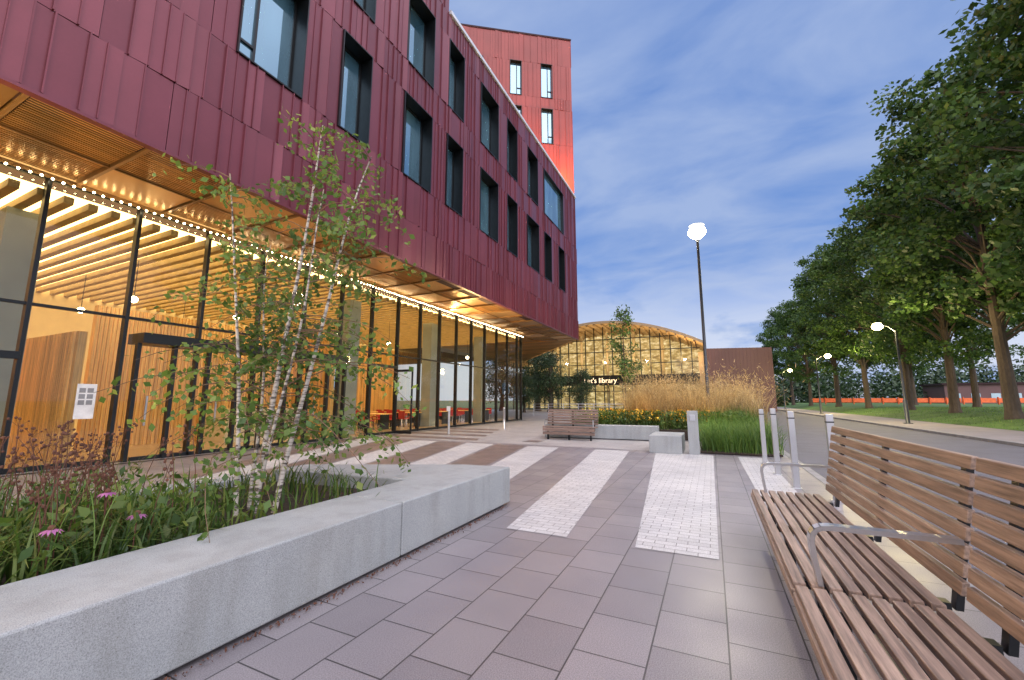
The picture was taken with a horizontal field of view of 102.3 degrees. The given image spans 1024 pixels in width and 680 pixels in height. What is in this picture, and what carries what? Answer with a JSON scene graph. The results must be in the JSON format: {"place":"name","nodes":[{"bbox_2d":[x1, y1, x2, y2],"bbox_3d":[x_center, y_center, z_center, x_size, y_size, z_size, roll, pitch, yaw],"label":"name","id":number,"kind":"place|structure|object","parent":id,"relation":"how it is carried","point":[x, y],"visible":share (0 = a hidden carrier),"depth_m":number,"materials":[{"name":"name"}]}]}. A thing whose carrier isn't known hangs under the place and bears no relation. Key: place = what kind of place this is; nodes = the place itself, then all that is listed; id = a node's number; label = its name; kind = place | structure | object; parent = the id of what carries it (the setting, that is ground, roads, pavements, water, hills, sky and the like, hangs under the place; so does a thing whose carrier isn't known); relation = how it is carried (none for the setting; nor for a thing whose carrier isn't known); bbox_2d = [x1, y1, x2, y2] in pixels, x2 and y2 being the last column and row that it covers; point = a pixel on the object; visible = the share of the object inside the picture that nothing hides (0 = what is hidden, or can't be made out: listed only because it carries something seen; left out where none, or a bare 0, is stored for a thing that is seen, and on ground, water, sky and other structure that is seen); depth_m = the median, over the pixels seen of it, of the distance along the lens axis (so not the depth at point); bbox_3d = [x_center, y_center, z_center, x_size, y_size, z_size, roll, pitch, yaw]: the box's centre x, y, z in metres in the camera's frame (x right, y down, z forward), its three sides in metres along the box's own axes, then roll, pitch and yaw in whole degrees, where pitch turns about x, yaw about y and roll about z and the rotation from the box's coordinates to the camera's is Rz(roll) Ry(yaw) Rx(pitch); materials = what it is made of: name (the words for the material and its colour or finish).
{"place":"outdoors","nodes":[
{"label":"outdoors","id":0,"kind":"place"},
{"bbox_2d":[0,178,518,348],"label":"lobby ceiling slats","id":1,"kind":"object","parent":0,"point":[179,268],"visible":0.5,"depth_m":14.59,"materials":[{"name":"brown wood"}]},
{"bbox_2d":[0,74,578,361],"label":"soffit","id":2,"kind":"structure","parent":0,"point":[30,136],"depth_m":9.37,"materials":[{"name":"brown wood"}]},
{"bbox_2d":[0,165,509,364],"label":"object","id":3,"kind":"object","parent":2,"relation":"on","point":[445,356],"depth_m":12.02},
{"bbox_2d":[449,9,575,197],"bbox_3d":[-12.854,-15.941,20.820,21.000,4.840,39.900,-4,-9,25],"label":"roof coping","id":4,"kind":"object","parent":3,"relation":"on","point":[469,40],"visible":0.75,"depth_m":22.09,"materials":[{"name":"white metal"}]},
{"bbox_2d":[460,23,573,192],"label":"tower","id":5,"kind":"structure","parent":3,"relation":"on","point":[531,72],"depth_m":34.89,"materials":[{"name":"red metal"}]},
{"bbox_2d":[0,156,522,336],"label":"led light string","id":6,"kind":"object","parent":2,"relation":"attached to","point":[5,161],"visible":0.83,"depth_m":10.27,"materials":[{"name":"glowing white light"}]},
{"bbox_2d":[0,0,578,339],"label":"cladding","id":7,"kind":"structure","parent":2,"relation":"on","point":[182,78],"depth_m":11.06,"materials":[{"name":"red metal"}]},
{"bbox_2d":[236,0,564,291],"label":"windows","id":8,"kind":"structure","parent":7,"relation":"attached to","point":[272,39],"depth_m":15.83,"materials":[{"name":"glass"}]},
{"bbox_2d":[0,437,1023,679],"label":"slab pavement","id":9,"kind":"structure","parent":0,"point":[595,594],"depth_m":2.83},
{"bbox_2d":[0,464,509,679],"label":"concrete planter","id":10,"kind":"object","parent":9,"relation":"on","point":[155,611],"visible":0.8,"depth_m":2.45,"materials":[{"name":"concrete"}]},
{"bbox_2d":[0,416,393,584],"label":"perennial planting","id":11,"kind":"object","parent":10,"relation":"in","point":[46,525],"visible":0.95,"depth_m":2.94,"materials":[{"name":"green plant"}]},
{"bbox_2d":[94,107,429,542],"bbox_3d":[-2.436,-0.382,4.478,3.233,4.354,2.582,-4,-9,25],"label":"birch tree","id":12,"kind":"object","parent":10,"relation":"in","point":[260,361],"visible":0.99,"depth_m":4.20,"materials":[{"name":"green plant"}]},
{"bbox_2d":[1,420,523,476],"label":"slot drain","id":13,"kind":"object","parent":9,"relation":"on","point":[225,452],"visible":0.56,"depth_m":10.29,"materials":[{"name":"black metal"}]},
{"bbox_2d":[164,506,507,679],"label":"leaf litter","id":14,"kind":"object","parent":9,"relation":"on","point":[314,603],"visible":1,"depth_m":2.85,"materials":[{"name":"brown plant"}]},
{"bbox_2d":[164,428,523,479],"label":"brown paving stripes","id":15,"kind":"object","parent":9,"relation":"on","point":[489,455],"visible":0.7,"depth_m":11.12,"materials":[{"name":"stone"}]},
{"bbox_2d":[447,406,449,433],"bbox_3d":[-2.624,3.333,17.134,0.160,1.150,0.120,-4,-9,25],"label":"door push pad post","id":16,"kind":"object","parent":15,"relation":"on","point":[448,410],"depth_m":17.11,"materials":[{"name":"metal"}]},
{"bbox_2d":[189,438,804,559],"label":"white paving stripes","id":17,"kind":"object","parent":9,"relation":"on","point":[679,515],"visible":0.66,"depth_m":6.59,"materials":[{"name":"stone"}]},
{"bbox_2d":[649,432,684,453],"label":"concrete seat block","id":18,"kind":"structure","parent":9,"relation":"on","point":[668,442],"depth_m":11.00,"materials":[{"name":"white concrete"}]},
{"bbox_2d":[687,411,699,454],"bbox_3d":[4.783,2.436,10.879,0.260,1.120,0.215,-4,-9,25],"label":"bollard post","id":19,"kind":"object","parent":9,"relation":"on","point":[693,432],"visible":1,"depth_m":10.80,"materials":[{"name":"concrete"}]},
{"bbox_2d":[758,409,767,463],"bbox_3d":[5.593,2.150,9.193,0.140,1.200,0.140,-4,-9,25],"label":"steel bollard","id":20,"kind":"object","parent":9,"relation":"on","point":[763,436],"visible":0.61,"depth_m":9.16,"materials":[{"name":"grey metal"}]},
{"bbox_2d":[769,408,781,474],"bbox_3d":[5.052,1.943,7.916,0.140,1.240,0.140,-4,-9,25],"label":"steel bollard","id":21,"kind":"object","parent":9,"relation":"on","point":[776,455],"visible":1,"depth_m":7.88,"materials":[{"name":"grey metal"}]},
{"bbox_2d":[786,411,802,488],"bbox_3d":[4.580,1.778,6.712,0.140,1.220,0.140,-4,-9,25],"label":"steel bollard","id":22,"kind":"object","parent":9,"relation":"on","point":[793,448],"visible":1,"depth_m":6.68,"materials":[{"name":"grey metal"}]},
{"bbox_2d":[824,414,841,502],"bbox_3d":[4.550,1.661,5.847,0.140,1.200,0.140,-4,-9,25],"label":"steel bollard","id":23,"kind":"object","parent":9,"relation":"on","point":[829,421],"visible":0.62,"depth_m":5.87,"materials":[{"name":"grey metal"}]},
{"bbox_2d":[751,426,978,679],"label":"wooden bench","id":24,"kind":"object","parent":9,"relation":"on","point":[890,579],"visible":0.9,"depth_m":2.44,"materials":[{"name":"brown wood"}]},
{"bbox_2d":[793,458,1023,679],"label":"wooden bench","id":25,"kind":"object","parent":9,"relation":"on","point":[957,645],"visible":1,"depth_m":1.68,"materials":[{"name":"brown wood"}]},
{"bbox_2d":[111,401,1015,478],"bbox_3d":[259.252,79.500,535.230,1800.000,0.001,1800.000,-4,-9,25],"label":"ground","id":26,"kind":"structure","parent":0,"point":[445,404],"depth_m":109.79,"materials":[{"name":"grey concrete"}]},
{"bbox_2d":[0,173,514,467],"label":"lobby shell","id":27,"kind":"object","parent":26,"relation":"on","point":[43,321],"depth_m":15.01},
{"bbox_2d":[6,305,394,461],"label":"oak slat walls","id":28,"kind":"structure","parent":27,"relation":"on","point":[51,374],"depth_m":12.50,"materials":[{"name":"brown wood"}]},
{"bbox_2d":[0,206,491,464],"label":"lobby furniture","id":29,"kind":"object","parent":27,"relation":"in","point":[18,227],"visible":0.62,"depth_m":9.39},
{"bbox_2d":[77,261,468,358],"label":"pendant lamps","id":30,"kind":"object","parent":27,"relation":"hanging from","point":[134,299],"visible":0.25,"depth_m":13.93,"materials":[{"name":"beige"}]},
{"bbox_2d":[512,327,704,408],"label":"facade frame","id":31,"kind":"object","parent":26,"relation":"on","point":[615,377],"visible":0.38,"depth_m":57.95,"materials":[{"name":"metal"}]},
{"bbox_2d":[584,378,616,383],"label":"sign letters","id":32,"kind":"object","parent":31,"relation":"attached to","point":[602,381],"visible":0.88,"depth_m":58.89,"materials":[{"name":"beige"}]},
{"bbox_2d":[508,321,702,408],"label":"roof and interior","id":33,"kind":"structure","parent":31,"relation":"on","point":[645,328],"depth_m":63.84,"materials":[{"name":"brown wood"}]},
{"bbox_2d":[707,347,776,411],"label":"side wing","id":34,"kind":"structure","parent":26,"relation":"on","point":[748,360],"depth_m":52.13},
{"bbox_2d":[514,352,1023,403],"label":"distant trees","id":35,"kind":"object","parent":26,"relation":"on","point":[890,386],"visible":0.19,"depth_m":107.31,"materials":[{"name":"green plant"}]},
{"bbox_2d":[776,396,788,405],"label":"hedge","id":36,"kind":"object","parent":26,"relation":"on","point":[780,400],"visible":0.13,"depth_m":83.98,"materials":[{"name":"green plant"}]},
{"bbox_2d":[777,409,1023,621],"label":"road kerb","id":37,"kind":"structure","parent":26,"relation":"on","point":[819,477],"depth_m":14.30,"materials":[{"name":"concrete"}]},
{"bbox_2d":[919,382,1023,403],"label":"brick building","id":38,"kind":"structure","parent":26,"relation":"on","point":[986,390],"depth_m":86.50,"materials":[{"name":"red brick"}]},
{"bbox_2d":[370,409,786,456],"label":"forecourt pavement","id":39,"kind":"structure","parent":0,"point":[530,426],"depth_m":16.06,"materials":[{"name":"grey stone"}]},
{"bbox_2d":[503,407,504,428],"bbox_3d":[-0.394,3.849,20.360,0.120,1.060,0.120,-4,-9,25],"label":"round bollard","id":40,"kind":"object","parent":39,"relation":"on","point":[503,417],"visible":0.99,"depth_m":20.31,"materials":[{"name":"metal"}]},
{"bbox_2d":[486,361,523,410],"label":"tree","id":41,"kind":"object","parent":39,"relation":"on","point":[490,378],"visible":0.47,"depth_m":54.09,"materials":[{"name":"green plant"}]},
{"bbox_2d":[508,372,537,412],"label":"tree","id":42,"kind":"object","parent":39,"relation":"on","point":[527,395],"visible":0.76,"depth_m":47.34,"materials":[{"name":"green plant"}]},
{"bbox_2d":[522,440,541,441],"bbox_3d":[0.740,3.472,14.151,0.600,0.007,0.600,-4,-9,25],"label":"access cover","id":43,"kind":"object","parent":39,"relation":"on","point":[532,441],"visible":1,"depth_m":14.02,"materials":[{"name":"metal"}]},
{"bbox_2d":[514,353,559,410],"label":"tree","id":44,"kind":"object","parent":39,"relation":"on","point":[527,370],"visible":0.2,"depth_m":54.95,"materials":[{"name":"green plant"}]},
{"bbox_2d":[527,350,573,411],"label":"tree","id":45,"kind":"object","parent":39,"relation":"on","point":[548,377],"visible":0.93,"depth_m":49.28,"materials":[{"name":"green plant"}]},
{"bbox_2d":[543,409,597,440],"bbox_3d":[2.117,3.052,14.918,1.920,1.067,0.650,-4,-9,25],"label":"slatted bench","id":46,"kind":"object","parent":39,"relation":"on","point":[569,430],"visible":1,"depth_m":14.93,"materials":[{"name":"brown wood"}]},
{"bbox_2d":[533,404,609,414],"bbox_3d":[6.058,6.357,37.600,8.283,1.074,0.059,-2,-8,11],"label":"handrail","id":47,"kind":"object","parent":39,"relation":"on","point":[548,406],"visible":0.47,"depth_m":38.17,"materials":[{"name":"metal"}]},
{"bbox_2d":[565,368,596,411],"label":"tree","id":48,"kind":"object","parent":39,"relation":"on","point":[581,388],"visible":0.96,"depth_m":49.67,"materials":[{"name":"green plant"}]},
{"bbox_2d":[545,424,782,456],"bbox_3d":[7.222,4.014,19.618,7.350,0.480,17.700,-4,-9,25],"label":"concrete planter","id":49,"kind":"object","parent":39,"relation":"on","point":[631,432],"visible":0.38,"depth_m":14.63,"materials":[{"name":"concrete"}]},
{"bbox_2d":[604,305,648,409],"bbox_3d":[6.475,1.145,23.631,2.498,6.758,2.480,-4,-9,25],"label":"young tree","id":50,"kind":"object","parent":49,"relation":"on","point":[623,366],"visible":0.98,"depth_m":23.72,"materials":[{"name":"green plant"}]},
{"bbox_2d":[571,408,745,429],"bbox_3d":[5.670,3.084,16.184,6.109,0.792,3.516,-4,-9,25],"label":"yellow rudbeckia","id":51,"kind":"object","parent":49,"relation":"on","point":[603,412],"visible":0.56,"depth_m":15.45,"materials":[{"name":"green plant"}]},
{"bbox_2d":[575,406,758,429],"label":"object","id":52,"kind":"object","parent":49,"relation":"on","point":[645,421],"visible":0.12,"depth_m":15.53,"materials":[{"name":"green plant"}]},
{"bbox_2d":[688,223,710,408],"bbox_3d":[7.669,-0.525,16.534,0.680,8.652,0.680,-4,-9,25],"label":"street lamp","id":53,"kind":"object","parent":49,"relation":"on","point":[696,232],"visible":0.82,"depth_m":16.77,"materials":[{"name":"metal"}]},
{"bbox_2d":[597,356,804,427],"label":"feather grass","id":54,"kind":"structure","parent":49,"relation":"on","point":[680,397],"depth_m":16.30,"materials":[{"name":"beige plant"}]},
{"bbox_2d":[686,403,806,454],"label":"ornamental green grass","id":55,"kind":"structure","parent":49,"relation":"in","point":[735,435],"depth_m":11.07,"materials":[{"name":"green plant"}]},
{"bbox_2d":[397,0,1023,400],"label":"sky","id":56,"kind":"structure","parent":0,"point":[750,121],"materials":[{"name":"blue"}]},
{"bbox_2d":[764,410,1023,597],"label":"road","id":57,"kind":"structure","parent":0,"point":[812,446],"depth_m":12.33,"materials":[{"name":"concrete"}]},
{"bbox_2d":[777,402,1023,430],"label":"lawn","id":58,"kind":"structure","parent":0,"point":[829,407],"depth_m":32.27,"materials":[{"name":"green plant"}]},
{"bbox_2d":[755,304,810,404],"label":"linden tree","id":59,"kind":"object","parent":58,"relation":"on","point":[777,359],"visible":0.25,"depth_m":82.69,"materials":[{"name":"green plant"}]},
{"bbox_2d":[764,290,844,405],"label":"linden tree","id":60,"kind":"object","parent":58,"relation":"on","point":[776,333],"visible":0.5,"depth_m":68.41,"materials":[{"name":"green plant"}]},
{"bbox_2d":[784,243,863,406],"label":"linden tree","id":61,"kind":"object","parent":58,"relation":"on","point":[807,346],"visible":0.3,"depth_m":56.01,"materials":[{"name":"green plant"}]},
{"bbox_2d":[793,238,919,407],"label":"linden tree","id":62,"kind":"object","parent":58,"relation":"on","point":[840,346],"visible":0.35,"depth_m":45.52,"materials":[{"name":"green plant"}]},
{"bbox_2d":[804,186,972,409],"bbox_3d":[33.929,-3.878,37.218,11.280,20.549,11.370,2,-9,-15],"label":"linden tree","id":63,"kind":"object","parent":58,"relation":"on","point":[846,261],"visible":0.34,"depth_m":37.57,"materials":[{"name":"green plant"}]},
{"bbox_2d":[878,274,942,404],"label":"linden tree","id":64,"kind":"object","parent":58,"relation":"on","point":[919,369],"visible":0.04,"depth_m":58.66,"materials":[{"name":"green plant"}]},
{"bbox_2d":[813,397,1023,404],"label":"orange works barrier","id":65,"kind":"object","parent":58,"relation":"on","point":[946,401],"visible":0.56,"depth_m":71.62,"materials":[{"name":"plastic"}]},
{"bbox_2d":[839,31,1023,419],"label":"linden tree","id":66,"kind":"object","parent":58,"relation":"on","point":[905,160],"visible":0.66,"depth_m":23.35,"materials":[{"name":"green plant"}]},
{"bbox_2d":[850,147,1015,412],"bbox_3d":[30.362,-4.626,29.939,8.272,19.921,8.765,-4,-9,25],"label":"linden tree","id":67,"kind":"object","parent":58,"relation":"on","point":[886,282],"visible":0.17,"depth_m":29.06,"materials":[{"name":"green plant"}]},
{"bbox_2d":[901,0,1023,295],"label":"linden tree","id":68,"kind":"object","parent":58,"relation":"on","point":[998,179],"visible":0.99,"depth_m":17.40,"materials":[{"name":"green plant"}]},
{"bbox_2d":[909,237,1023,406],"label":"linden tree","id":69,"kind":"object","parent":58,"relation":"on","point":[958,362],"visible":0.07,"depth_m":41.47,"materials":[{"name":"green plant"}]},
{"bbox_2d":[987,131,1023,334],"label":"linden tree","id":70,"kind":"object","parent":58,"relation":"on","point":[1018,295],"depth_m":29.70,"materials":[{"name":"green plant"}]},
{"bbox_2d":[777,407,1023,442],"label":"footpath","id":71,"kind":"structure","parent":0,"point":[1005,435],"depth_m":20.28,"materials":[{"name":"beige concrete"}]},
{"bbox_2d":[782,369,791,408],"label":"street lamp","id":72,"kind":"object","parent":71,"relation":"on","point":[789,370],"visible":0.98,"depth_m":60.22,"materials":[{"name":"metal"}]},
{"bbox_2d":[815,353,830,413],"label":"street lamp","id":73,"kind":"object","parent":71,"relation":"on","point":[827,355],"visible":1,"depth_m":40.57,"materials":[{"name":"metal"}]},
{"bbox_2d":[872,322,912,423],"bbox_3d":[21.922,1.839,23.856,1.230,5.888,0.520,-4,-9,25],"label":"street lamp","id":74,"kind":"object","parent":71,"relation":"on","point":[877,326],"visible":1,"depth_m":23.61,"materials":[{"name":"metal"}]},
{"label":"glass panes","id":75,"kind":"object","parent":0,"visible":0},
{"bbox_2d":[0,162,521,474],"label":"glazing frames","id":76,"kind":"structure","parent":75,"relation":"attached to","point":[138,340],"depth_m":10.94,"materials":[{"name":"metal"}]}
]}

